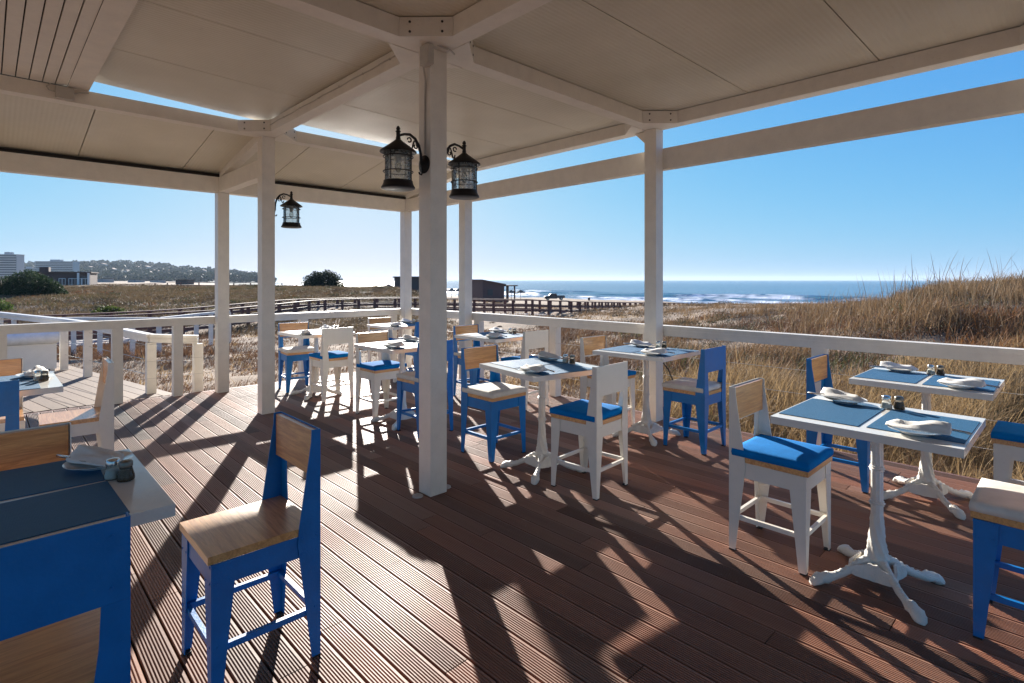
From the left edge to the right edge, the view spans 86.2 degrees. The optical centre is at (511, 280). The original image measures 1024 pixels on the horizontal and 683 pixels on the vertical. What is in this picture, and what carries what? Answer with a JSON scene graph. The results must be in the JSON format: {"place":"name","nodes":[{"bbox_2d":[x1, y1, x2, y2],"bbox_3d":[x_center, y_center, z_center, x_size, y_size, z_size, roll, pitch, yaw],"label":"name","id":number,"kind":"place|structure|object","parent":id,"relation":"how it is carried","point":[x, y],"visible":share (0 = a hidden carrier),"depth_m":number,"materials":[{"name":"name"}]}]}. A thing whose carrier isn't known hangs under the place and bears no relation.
{"place":"outdoors","nodes":[
{"label":"outdoors","id":0,"kind":"place"},
{"bbox_2d":[97,263,276,283],"bbox_3d":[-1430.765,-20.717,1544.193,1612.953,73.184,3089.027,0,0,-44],"label":"hills","id":1,"kind":"structure","parent":0,"point":[236,282],"depth_m":740.91,"materials":[{"name":"green plant"}]},
{"bbox_2d":[0,252,23,275],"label":"hotel","id":2,"kind":"structure","parent":1,"relation":"on","point":[11,263],"depth_m":640.44,"materials":[{"name":"white concrete"}]},
{"bbox_2d":[34,260,79,271],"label":"hotel","id":3,"kind":"structure","parent":1,"relation":"on","point":[61,266],"depth_m":860.83,"materials":[{"name":"white concrete"}]},
{"bbox_2d":[0,259,276,281],"bbox_3d":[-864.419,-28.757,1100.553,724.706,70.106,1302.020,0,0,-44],"label":"woodland","id":4,"kind":"object","parent":1,"relation":"on","point":[169,272],"visible":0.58,"depth_m":886.22,"materials":[{"name":"green plant"}]},
{"bbox_2d":[0,284,458,338],"bbox_3d":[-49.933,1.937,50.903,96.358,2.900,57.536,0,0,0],"label":"dune grass","id":5,"kind":"structure","parent":0,"point":[178,293],"depth_m":38.96,"materials":[{"name":"green plant"}]},
{"bbox_2d":[0,50,1023,279],"label":"sky","id":6,"kind":"structure","parent":0,"point":[849,210],"materials":[{"name":"blue"}]},
{"bbox_2d":[5,281,1023,485],"bbox_3d":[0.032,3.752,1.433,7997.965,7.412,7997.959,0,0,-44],"label":"ground","id":7,"kind":"structure","parent":0,"point":[487,324],"depth_m":18.42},
{"bbox_2d":[0,269,68,295],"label":"spreading bush","id":8,"kind":"object","parent":7,"relation":"on","point":[27,283],"visible":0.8,"depth_m":41.10,"materials":[{"name":"green plant"}]},
{"bbox_2d":[34,267,98,284],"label":"beach restaurant","id":9,"kind":"structure","parent":7,"relation":"on","point":[76,278],"depth_m":112.64,"materials":[{"name":"white paint"}]},
{"bbox_2d":[90,305,126,315],"bbox_3d":[-19.851,1.586,26.988,1.698,0.847,1.378,0,0,0],"label":"green shrub","id":10,"kind":"object","parent":7,"relation":"on","point":[109,309],"visible":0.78,"depth_m":26.85,"materials":[{"name":"green plant"}]},
{"bbox_2d":[11,311,230,355],"bbox_3d":[-12.005,1.820,17.501,6.086,1.360,2.929,0,0,-39],"label":"railing","id":11,"kind":"object","parent":7,"relation":"on","point":[132,343],"visible":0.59,"depth_m":16.68,"materials":[{"name":"white wood"}]},
{"bbox_2d":[5,312,247,359],"bbox_3d":[-17.331,2.076,22.728,11.394,1.035,24.668,0,0,-44],"label":"dry scrub","id":12,"kind":"object","parent":7,"relation":"on","point":[79,352],"visible":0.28,"depth_m":16.87,"materials":[{"name":"brown plant"}]},
{"bbox_2d":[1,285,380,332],"bbox_3d":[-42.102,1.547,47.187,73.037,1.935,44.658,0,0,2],"label":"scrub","id":13,"kind":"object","parent":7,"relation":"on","point":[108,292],"visible":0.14,"depth_m":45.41,"materials":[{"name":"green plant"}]},
{"bbox_2d":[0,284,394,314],"bbox_3d":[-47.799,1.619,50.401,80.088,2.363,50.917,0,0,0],"label":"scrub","id":14,"kind":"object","parent":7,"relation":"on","point":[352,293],"visible":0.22,"depth_m":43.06,"materials":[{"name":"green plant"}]},
{"bbox_2d":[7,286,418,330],"bbox_3d":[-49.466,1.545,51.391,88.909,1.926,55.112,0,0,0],"label":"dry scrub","id":15,"kind":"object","parent":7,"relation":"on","point":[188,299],"visible":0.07,"depth_m":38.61,"materials":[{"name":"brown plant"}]},
{"bbox_2d":[96,330,486,390],"bbox_3d":[-13.372,2.040,17.425,26.304,1.021,16.966,0,0,-1],"label":"scrub","id":16,"kind":"object","parent":7,"relation":"on","point":[164,380],"visible":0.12,"depth_m":14.02,"materials":[{"name":"brown plant"}]},
{"bbox_2d":[57,313,552,345],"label":"boardwalk path","id":17,"kind":"structure","parent":7,"relation":"on","point":[95,341],"depth_m":22.20,"materials":[{"name":"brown wood"}]},
{"bbox_2d":[8,297,673,334],"bbox_3d":[0.335,2.860,46.137,7.907,3.272,66.750,0,0,44],"label":"boardwalk railing","id":18,"kind":"object","parent":17,"relation":"on","point":[242,310],"visible":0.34,"depth_m":36.95,"materials":[{"name":"brown wood"}]},
{"bbox_2d":[4,298,697,346],"bbox_3d":[1.904,2.848,44.489,7.803,3.247,66.220,0,0,44],"label":"boardwalk railing","id":19,"kind":"object","parent":17,"relation":"on","point":[324,306],"visible":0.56,"depth_m":37.97,"materials":[{"name":"wood"}]},
{"bbox_2d":[301,269,344,285],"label":"round bush","id":20,"kind":"object","parent":7,"relation":"on","point":[328,278],"visible":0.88,"depth_m":69.07,"materials":[{"name":"green plant"}]},
{"bbox_2d":[6,318,702,410],"bbox_3d":[-9.617,2.079,16.850,37.276,1.072,19.562,0,0,0],"label":"dry scrub","id":21,"kind":"object","parent":7,"relation":"on","point":[254,364],"visible":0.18,"depth_m":14.00,"materials":[{"name":"brown plant"}]},
{"bbox_2d":[8,301,728,395],"bbox_3d":[-10.172,1.886,21.316,46.896,1.322,25.701,0,0,0],"label":"scrub","id":22,"kind":"object","parent":7,"relation":"on","point":[449,335],"visible":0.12,"depth_m":23.75,"materials":[{"name":"brown plant"}]},
{"bbox_2d":[393,276,418,291],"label":"beach cabin","id":23,"kind":"object","parent":7,"relation":"on","point":[415,283],"visible":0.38,"depth_m":87.86,"materials":[{"name":"wood"}]},
{"bbox_2d":[127,305,708,387],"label":"dune grass","id":24,"kind":"structure","parent":7,"relation":"on","point":[504,343],"depth_m":14.91,"materials":[{"name":"brown plant"}]},
{"bbox_2d":[26,417,892,682],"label":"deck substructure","id":25,"kind":"object","parent":7,"relation":"on","point":[339,622],"depth_m":2.19,"materials":[{"name":"brown wood"}]},
{"bbox_2d":[24,369,93,413],"bbox_3d":[-8.721,1.478,7.173,6.500,0.085,4.600,0,0,36],"label":"walkway substructure","id":26,"kind":"object","parent":25,"relation":"attached to","point":[61,408],"depth_m":6.42,"materials":[{"name":"brown wood"}]},
{"bbox_2d":[23,362,171,412],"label":"walkway","id":27,"kind":"structure","parent":26,"relation":"on","point":[79,392],"depth_m":6.71,"materials":[{"name":"brown wood"}]},
{"bbox_2d":[7,332,58,371],"bbox_3d":[-7.486,1.085,8.216,1.050,0.629,0.740,0,0,-41],"label":"outdoor sofa","id":28,"kind":"object","parent":27,"relation":"on","point":[32,350],"visible":0.74,"depth_m":8.13,"materials":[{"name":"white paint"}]},
{"bbox_2d":[0,312,202,398],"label":"railing","id":29,"kind":"object","parent":27,"relation":"on","point":[150,367],"visible":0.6,"depth_m":6.94,"materials":[{"name":"wood"}]},
{"bbox_2d":[25,365,980,479],"bbox_3d":[-1.115,1.502,1.488,9.652,0.196,11.690,0,0,-44],"label":"deck rim","id":30,"kind":"object","parent":25,"relation":"on","point":[530,389],"depth_m":5.85,"materials":[{"name":"wood"}]},
{"bbox_2d":[24,366,1023,682],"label":"deck","id":31,"kind":"structure","parent":25,"relation":"on","point":[484,580],"depth_m":2.66,"materials":[{"name":"brown wood"}]},
{"bbox_2d":[0,379,18,430],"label":"cafe chair","id":32,"kind":"object","parent":31,"relation":"on","point":[9,400],"visible":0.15,"depth_m":3.01,"materials":[{"name":"blue paint"}]},
{"bbox_2d":[0,358,25,431],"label":"cafe chair","id":33,"kind":"object","parent":31,"relation":"on","point":[11,366],"visible":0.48,"depth_m":3.84,"materials":[{"name":"white paint"}]},
{"bbox_2d":[0,422,71,470],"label":"cafe chair","id":34,"kind":"object","parent":31,"relation":"on","point":[25,447],"visible":0.06,"depth_m":2.04,"materials":[{"name":"brown wood"}]},
{"bbox_2d":[19,373,62,396],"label":"cafe table","id":35,"kind":"object","parent":31,"relation":"on","point":[52,384],"depth_m":3.24,"materials":[{"name":"white wood"}]},
{"bbox_2d":[0,375,33,381],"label":"placemat","id":36,"kind":"object","parent":35,"relation":"on","point":[10,378],"visible":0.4,"depth_m":3.50,"materials":[{"name":"blue fabric"}]},
{"bbox_2d":[19,380,40,390],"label":"placemat","id":37,"kind":"object","parent":35,"relation":"on","point":[28,385],"visible":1,"depth_m":3.27,"materials":[{"name":"fabric"}]},
{"bbox_2d":[0,512,130,682],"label":"cafe chair","id":38,"kind":"object","parent":31,"relation":"on","point":[65,606],"visible":1,"depth_m":1.25,"materials":[{"name":"blue wood"}]},
{"bbox_2d":[38,357,113,450],"bbox_3d":[-2.933,0.977,3.685,0.381,0.846,0.376,0,0,-42],"label":"cafe chair","id":39,"kind":"object","parent":31,"relation":"on","point":[98,419],"visible":0.56,"depth_m":3.65,"materials":[{"name":"white paint"}]},
{"bbox_2d":[0,449,174,545],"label":"cafe table","id":40,"kind":"object","parent":31,"relation":"on","point":[144,497],"depth_m":1.59,"materials":[{"name":"white wood"}]},
{"bbox_2d":[0,460,104,500],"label":"placemat","id":41,"kind":"object","parent":40,"relation":"on","point":[31,480],"visible":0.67,"depth_m":1.73,"materials":[{"name":"blue fabric"}]},
{"bbox_2d":[62,451,132,470],"bbox_3d":[-1.401,0.619,1.856,0.193,0.018,0.193,0,0,3],"label":"side plate","id":42,"kind":"object","parent":41,"relation":"on","point":[82,467],"visible":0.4,"depth_m":1.82,"materials":[{"name":"white ceramic"}]},
{"bbox_2d":[66,444,123,466],"bbox_3d":[-1.408,0.588,1.859,0.215,0.042,0.133,0,0,28],"label":"napkin","id":43,"kind":"object","parent":42,"relation":"on","point":[95,455],"visible":0.91,"depth_m":1.84,"materials":[{"name":"white fabric"}]},
{"bbox_2d":[0,481,129,544],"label":"placemat","id":44,"kind":"object","parent":40,"relation":"on","point":[28,517],"visible":1,"depth_m":1.49,"materials":[{"name":"blue fabric"}]},
{"bbox_2d":[103,457,119,480],"bbox_3d":[-1.271,0.599,1.742,0.050,0.064,0.050,0,0,-44],"label":"salt shaker","id":45,"kind":"object","parent":40,"relation":"on","point":[110,474],"visible":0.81,"depth_m":1.73,"materials":[{"name":"clear glass"}]},
{"bbox_2d":[116,459,134,482],"bbox_3d":[-1.219,0.599,1.728,0.050,0.064,0.050,0,0,-44],"label":"pepper shaker","id":46,"kind":"object","parent":40,"relation":"on","point":[126,473],"visible":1,"depth_m":1.72,"materials":[{"name":"black glass"}]},
{"bbox_2d":[0,308,399,403],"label":"railing","id":47,"kind":"object","parent":31,"relation":"on","point":[116,327],"visible":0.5,"depth_m":6.56,"materials":[{"name":"white wood"}]},
{"bbox_2d":[179,411,320,682],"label":"cafe chair","id":48,"kind":"object","parent":31,"relation":"on","point":[259,534],"visible":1,"depth_m":2.02,"materials":[{"name":"blue paint"}]},
{"bbox_2d":[278,322,313,392],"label":"cafe chair","id":49,"kind":"object","parent":31,"relation":"on","point":[288,355],"visible":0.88,"depth_m":7.02,"materials":[{"name":"blue paint"}]},
{"bbox_2d":[277,331,354,399],"bbox_3d":[-2.388,1.016,6.676,0.660,0.767,0.700,0,0,-45],"label":"cafe table","id":50,"kind":"object","parent":31,"relation":"on","point":[316,389],"visible":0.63,"depth_m":6.64,"materials":[{"name":"white wood"}]},
{"bbox_2d":[309,327,352,402],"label":"cafe chair","id":51,"kind":"object","parent":31,"relation":"on","point":[324,359],"visible":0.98,"depth_m":6.39,"materials":[{"name":"white paint"}]},
{"bbox_2d":[356,331,406,416],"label":"cafe chair","id":52,"kind":"object","parent":31,"relation":"on","point":[385,369],"visible":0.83,"depth_m":5.67,"materials":[{"name":"white paint"}]},
{"bbox_2d":[368,317,402,361],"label":"cafe chair","id":53,"kind":"object","parent":31,"relation":"on","point":[378,320],"visible":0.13,"depth_m":8.08,"materials":[{"name":"white paint"}]},
{"bbox_2d":[354,340,418,430],"bbox_3d":[-1.081,1.016,5.394,0.660,0.767,0.700,0,0,-44],"label":"cafe table","id":54,"kind":"object","parent":31,"relation":"on","point":[393,413],"visible":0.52,"depth_m":5.33,"materials":[{"name":"white wood"}]},
{"bbox_2d":[367,322,414,382],"bbox_3d":[-1.588,1.016,7.777,0.660,0.767,0.700,0,0,-44],"label":"cafe table","id":55,"kind":"object","parent":31,"relation":"on","point":[391,328],"visible":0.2,"depth_m":7.52,"materials":[{"name":"white wood"}]},
{"bbox_2d":[405,322,418,371],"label":"cafe chair","id":56,"kind":"object","parent":31,"relation":"on","point":[416,334],"visible":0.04,"depth_m":7.27,"materials":[{"name":"blue paint"}]},
{"bbox_2d":[396,340,452,437],"bbox_3d":[-0.813,0.977,5.092,0.377,0.846,0.386,0,0,-44],"label":"cafe chair","id":57,"kind":"object","parent":31,"relation":"on","point":[408,381],"visible":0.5,"depth_m":5.05,"materials":[{"name":"blue paint"}]},
{"bbox_2d":[453,324,489,395],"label":"cafe chair","id":58,"kind":"object","parent":31,"relation":"on","point":[474,378],"visible":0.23,"depth_m":6.61,"materials":[{"name":"blue paint"}]},
{"bbox_2d":[454,332,522,355],"bbox_3d":[-0.182,1.016,6.284,0.660,0.767,0.700,0,0,-44],"label":"cafe table","id":59,"kind":"object","parent":31,"relation":"on","point":[495,341],"visible":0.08,"depth_m":6.03,"materials":[{"name":"white wood"}]},
{"bbox_2d":[461,345,526,462],"bbox_3d":[-0.148,0.977,4.444,0.377,0.846,0.386,0,0,-44],"label":"cafe chair","id":60,"kind":"object","parent":31,"relation":"on","point":[496,394],"visible":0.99,"depth_m":4.41,"materials":[{"name":"blue paint"}]},
{"bbox_2d":[0,0,1023,496],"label":"pavilion","id":61,"kind":"structure","parent":31,"relation":"on","point":[514,80],"depth_m":4.31,"materials":[{"name":"wood"}]},
{"bbox_2d":[46,83,88,100],"bbox_3d":[-3.718,-1.566,4.582,0.282,0.112,0.040,0,0,-44],"label":"junction box","id":62,"kind":"object","parent":61,"relation":"attached to","point":[64,93],"visible":1,"depth_m":4.55,"materials":[{"name":"white plastic"}]},
{"bbox_2d":[275,191,302,228],"bbox_3d":[-2.433,-0.770,5.932,0.315,0.398,0.230,0,0,-44],"label":"wall lantern","id":63,"kind":"object","parent":61,"relation":"attached to","point":[291,204],"depth_m":5.92,"materials":[{"name":"black metal"}]},
{"bbox_2d":[270,55,394,124],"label":"beam","id":64,"kind":"structure","parent":61,"relation":"attached to","point":[390,58],"depth_m":4.44,"materials":[{"name":"white wood"}]},
{"bbox_2d":[379,126,429,191],"bbox_3d":[-0.684,-0.770,3.467,0.315,0.398,0.230,0,0,-44],"label":"wall lantern","id":65,"kind":"object","parent":61,"relation":"attached to","point":[398,148],"depth_m":3.44,"materials":[{"name":"black metal"}]},
{"bbox_2d":[420,43,454,153],"bbox_3d":[-0.487,-1.170,3.556,0.222,0.700,0.136,0,0,-44],"label":"electrical conduit","id":66,"kind":"object","parent":61,"relation":"attached to","point":[427,55],"visible":0.96,"depth_m":3.49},
{"bbox_2d":[447,141,480,199],"bbox_3d":[-0.363,-0.770,3.775,0.315,0.398,0.230,0,0,-44],"label":"wall lantern","id":67,"kind":"object","parent":61,"relation":"attached to","point":[463,160],"depth_m":3.77,"materials":[{"name":"black metal"}]},
{"bbox_2d":[501,330,548,410],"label":"cafe chair","id":68,"kind":"object","parent":31,"relation":"on","point":[534,339],"visible":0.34,"depth_m":5.99,"materials":[{"name":"white paint"}]},
{"bbox_2d":[479,359,599,484],"bbox_3d":[0.221,1.016,4.037,0.660,0.767,0.700,0,0,-34],"label":"cafe table","id":69,"kind":"object","parent":31,"relation":"on","point":[539,458],"visible":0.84,"depth_m":4.00,"materials":[{"name":"white metal"}]},
{"bbox_2d":[489,358,562,367],"bbox_3d":[0.113,0.630,4.179,0.468,0.002,0.326,0,0,-34],"label":"placemat","id":70,"kind":"object","parent":69,"relation":"on","point":[519,363],"visible":0.79,"depth_m":4.18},
{"bbox_2d":[517,363,591,375],"bbox_3d":[0.306,0.630,3.881,0.468,0.002,0.326,0,0,-34],"label":"placemat","id":71,"kind":"object","parent":69,"relation":"on","point":[562,368],"visible":0.71,"depth_m":3.90,"materials":[{"name":"fabric"}]},
{"bbox_2d":[549,361,627,500],"bbox_3d":[0.524,0.977,3.735,0.386,0.846,0.377,0,0,43],"label":"cafe chair","id":72,"kind":"object","parent":31,"relation":"on","point":[592,421],"visible":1,"depth_m":3.63,"materials":[{"name":"white paint"}]},
{"bbox_2d":[580,335,635,425],"bbox_3d":[0.922,0.977,5.256,0.377,0.846,0.386,0,0,-44],"label":"cafe chair","id":73,"kind":"object","parent":31,"relation":"on","point":[588,345],"visible":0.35,"depth_m":5.25,"materials":[{"name":"white paint"}]},
{"bbox_2d":[592,344,699,445],"bbox_3d":[1.204,1.016,4.912,0.700,0.767,0.660,0,0,44],"label":"cafe table","id":74,"kind":"object","parent":31,"relation":"on","point":[646,425],"visible":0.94,"depth_m":4.87,"materials":[{"name":"white wood"}]},
{"bbox_2d":[599,345,654,352],"bbox_3d":[1.069,0.630,5.028,0.326,0.002,0.468,0,0,44],"label":"placemat","id":75,"kind":"object","parent":74,"relation":"on","point":[628,348],"visible":0.79,"depth_m":5.03,"materials":[{"name":"blue fabric"}]},
{"bbox_2d":[634,349,693,356],"bbox_3d":[1.325,0.630,4.782,0.468,0.002,0.326,0,0,-44],"label":"placemat","id":76,"kind":"object","parent":74,"relation":"on","point":[677,352],"visible":0.64,"depth_m":4.76,"materials":[{"name":"fabric"}]},
{"bbox_2d":[662,345,725,454],"bbox_3d":[1.540,0.977,4.634,0.377,0.846,0.386,0,0,-44],"label":"cafe chair","id":77,"kind":"object","parent":31,"relation":"on","point":[701,392],"visible":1,"depth_m":4.53,"materials":[{"name":"blue paint"}]},
{"bbox_2d":[412,308,1023,449],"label":"railing","id":78,"kind":"object","parent":31,"relation":"on","point":[820,344],"visible":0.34,"depth_m":4.68,"materials":[{"name":"white wood"}]},
{"bbox_2d":[729,378,833,576],"bbox_3d":[1.396,0.977,2.842,0.377,0.846,0.386,0,0,-44],"label":"cafe chair","id":79,"kind":"object","parent":31,"relation":"on","point":[760,455],"visible":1,"depth_m":2.81,"materials":[{"name":"white wood"}]},
{"bbox_2d":[806,354,870,493],"bbox_3d":[2.336,0.977,3.841,0.377,0.846,0.386,0,0,-44],"label":"cafe chair","id":80,"kind":"object","parent":31,"relation":"on","point":[818,368],"visible":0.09,"depth_m":3.83,"materials":[{"name":"blue paint"}]},
{"bbox_2d":[770,395,985,625],"bbox_3d":[1.682,1.016,2.522,0.660,0.767,0.700,0,0,-44],"label":"cafe table","id":81,"kind":"object","parent":31,"relation":"on","point":[874,561],"visible":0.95,"depth_m":2.48,"materials":[{"name":"white metal"}]},
{"bbox_2d":[779,398,884,426],"bbox_3d":[1.545,0.630,2.637,0.468,0.002,0.326,0,0,-44],"label":"placemat","id":82,"kind":"object","parent":81,"relation":"on","point":[856,415],"visible":0.93,"depth_m":2.62,"materials":[{"name":"blue fabric"}]},
{"bbox_2d":[824,396,866,403],"bbox_3d":[1.718,0.619,2.822,0.193,0.018,0.193,0,0,-29],"label":"side plate","id":83,"kind":"object","parent":81,"relation":"on","point":[842,401],"visible":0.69,"depth_m":2.80,"materials":[{"name":"white ceramic"}]},
{"bbox_2d":[820,387,867,402],"bbox_3d":[1.714,0.588,2.829,0.133,0.042,0.215,0,0,-25],"label":"napkin","id":84,"kind":"object","parent":83,"relation":"on","point":[831,392],"visible":1,"depth_m":2.82,"materials":[{"name":"white fabric"}]},
{"bbox_2d":[867,409,979,443],"bbox_3d":[1.800,0.630,2.390,0.468,0.002,0.326,0,0,-44],"label":"placemat","id":85,"kind":"object","parent":81,"relation":"on","point":[956,423],"visible":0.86,"depth_m":2.42,"materials":[{"name":"blue fabric"}]},
{"bbox_2d":[887,425,940,435],"bbox_3d":[1.660,0.619,2.253,0.193,0.018,0.193,0,0,2],"label":"side plate","id":86,"kind":"object","parent":85,"relation":"on","point":[912,432],"visible":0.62,"depth_m":2.23,"materials":[{"name":"white ceramic"}]},
{"bbox_2d":[885,419,951,435],"bbox_3d":[1.666,0.588,2.248,0.215,0.042,0.133,0,0,43],"label":"napkin","id":87,"kind":"object","parent":86,"relation":"on","point":[938,427],"visible":1,"depth_m":2.20,"materials":[{"name":"white fabric"}]},
{"bbox_2d":[849,367,1004,519],"bbox_3d":[2.646,1.016,3.496,0.660,0.767,0.700,0,0,-44],"label":"cafe table","id":88,"kind":"object","parent":31,"relation":"on","point":[925,482],"visible":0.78,"depth_m":3.45,"materials":[{"name":"white metal"}]},
{"bbox_2d":[854,369,929,383],"bbox_3d":[2.513,0.630,3.615,0.468,0.002,0.326,0,0,-44],"label":"placemat","id":89,"kind":"object","parent":88,"relation":"on","point":[890,375],"visible":0.93,"depth_m":3.61,"materials":[{"name":"blue fabric"}]},
{"bbox_2d":[886,368,916,371],"bbox_3d":[2.682,0.619,3.780,0.193,0.018,0.193,0,0,-6],"label":"side plate","id":90,"kind":"object","parent":88,"relation":"on","point":[899,370],"visible":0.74,"depth_m":3.75,"materials":[{"name":"white ceramic"}]},
{"bbox_2d":[880,361,918,369],"bbox_3d":[2.676,0.588,3.784,0.215,0.042,0.133,0,0,43],"label":"napkin","id":91,"kind":"object","parent":90,"relation":"on","point":[888,364],"visible":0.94,"depth_m":3.77,"materials":[{"name":"white fabric"}]},
{"bbox_2d":[922,375,999,391],"bbox_3d":[2.757,0.630,3.357,0.326,0.002,0.468,0,0,45],"label":"placemat","id":92,"kind":"object","parent":88,"relation":"on","point":[932,380],"visible":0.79,"depth_m":3.33,"materials":[{"name":"blue fabric"}]},
{"bbox_2d":[939,382,974,388],"bbox_3d":[2.626,0.619,3.216,0.193,0.018,0.193,0,0,-45],"label":"side plate","id":93,"kind":"object","parent":92,"relation":"on","point":[958,386],"visible":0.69,"depth_m":3.19,"materials":[{"name":"white ceramic"}]},
{"bbox_2d":[937,378,986,387],"bbox_3d":[2.631,0.588,3.210,0.133,0.042,0.215,0,0,-35],"label":"napkin","id":94,"kind":"object","parent":93,"relation":"on","point":[975,382],"visible":1,"depth_m":3.16,"materials":[{"name":"white fabric"}]},
{"bbox_2d":[969,478,1023,639],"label":"cafe chair","id":95,"kind":"object","parent":31,"relation":"on","point":[995,507],"visible":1,"depth_m":2.12,"materials":[{"name":"blue wood"}]},
{"bbox_2d":[991,420,1023,484],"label":"cafe chair","id":96,"kind":"object","parent":31,"relation":"on","point":[1007,439],"visible":0.88,"depth_m":3.11,"materials":[{"name":"white paint"}]},
{"bbox_2d":[472,279,517,302],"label":"beach cabin","id":97,"kind":"object","parent":7,"relation":"on","point":[490,290],"visible":0.92,"depth_m":97.29,"materials":[{"name":"wood"}]},
{"bbox_2d":[382,287,862,318],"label":"beach","id":98,"kind":"structure","parent":7,"relation":"on","point":[700,308],"depth_m":39.02,"materials":[{"name":"beige sand"}]},
{"bbox_2d":[581,299,868,316],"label":"scrub","id":99,"kind":"object","parent":7,"relation":"on","point":[701,304],"visible":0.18,"depth_m":40.04,"materials":[{"name":"brown plant"}]},
{"bbox_2d":[485,332,1023,485],"bbox_3d":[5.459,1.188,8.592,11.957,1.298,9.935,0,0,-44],"label":"tall grass","id":100,"kind":"structure","parent":7,"relation":"on","point":[981,456],"depth_m":6.72,"materials":[{"name":"beige plant"}]},
{"bbox_2d":[512,280,1023,453],"bbox_3d":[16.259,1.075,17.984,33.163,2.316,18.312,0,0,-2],"label":"dry scrub","id":101,"kind":"object","parent":7,"relation":"on","point":[569,333],"visible":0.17,"depth_m":12.69,"materials":[{"name":"brown plant"}]},
{"bbox_2d":[666,282,1023,401],"bbox_3d":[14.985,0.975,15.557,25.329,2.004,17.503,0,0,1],"label":"scrub","id":102,"kind":"object","parent":7,"relation":"on","point":[731,327],"visible":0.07,"depth_m":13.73,"materials":[{"name":"brown plant"}]},
{"bbox_2d":[926,301,1023,371],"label":"dry scrub","id":103,"kind":"object","parent":7,"relation":"on","point":[1006,334],"visible":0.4,"depth_m":11.05,"materials":[{"name":"brown plant"}]},
{"bbox_2d":[275,280,978,296],"bbox_3d":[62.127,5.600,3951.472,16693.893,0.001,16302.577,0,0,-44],"label":"sea","id":104,"kind":"structure","parent":0,"point":[802,287],"depth_m":567.88,"materials":[{"name":"blue liquid"}]},
{"bbox_2d":[447,288,889,303],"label":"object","id":105,"kind":"structure","parent":104,"relation":"on","point":[698,298],"depth_m":171.43,"materials":[{"name":"white sand"}]},
{"bbox_2d":[535,251,1023,371],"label":"dune grass","id":106,"kind":"structure","parent":0,"point":[1009,279],"depth_m":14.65,"materials":[{"name":"brown plant"}]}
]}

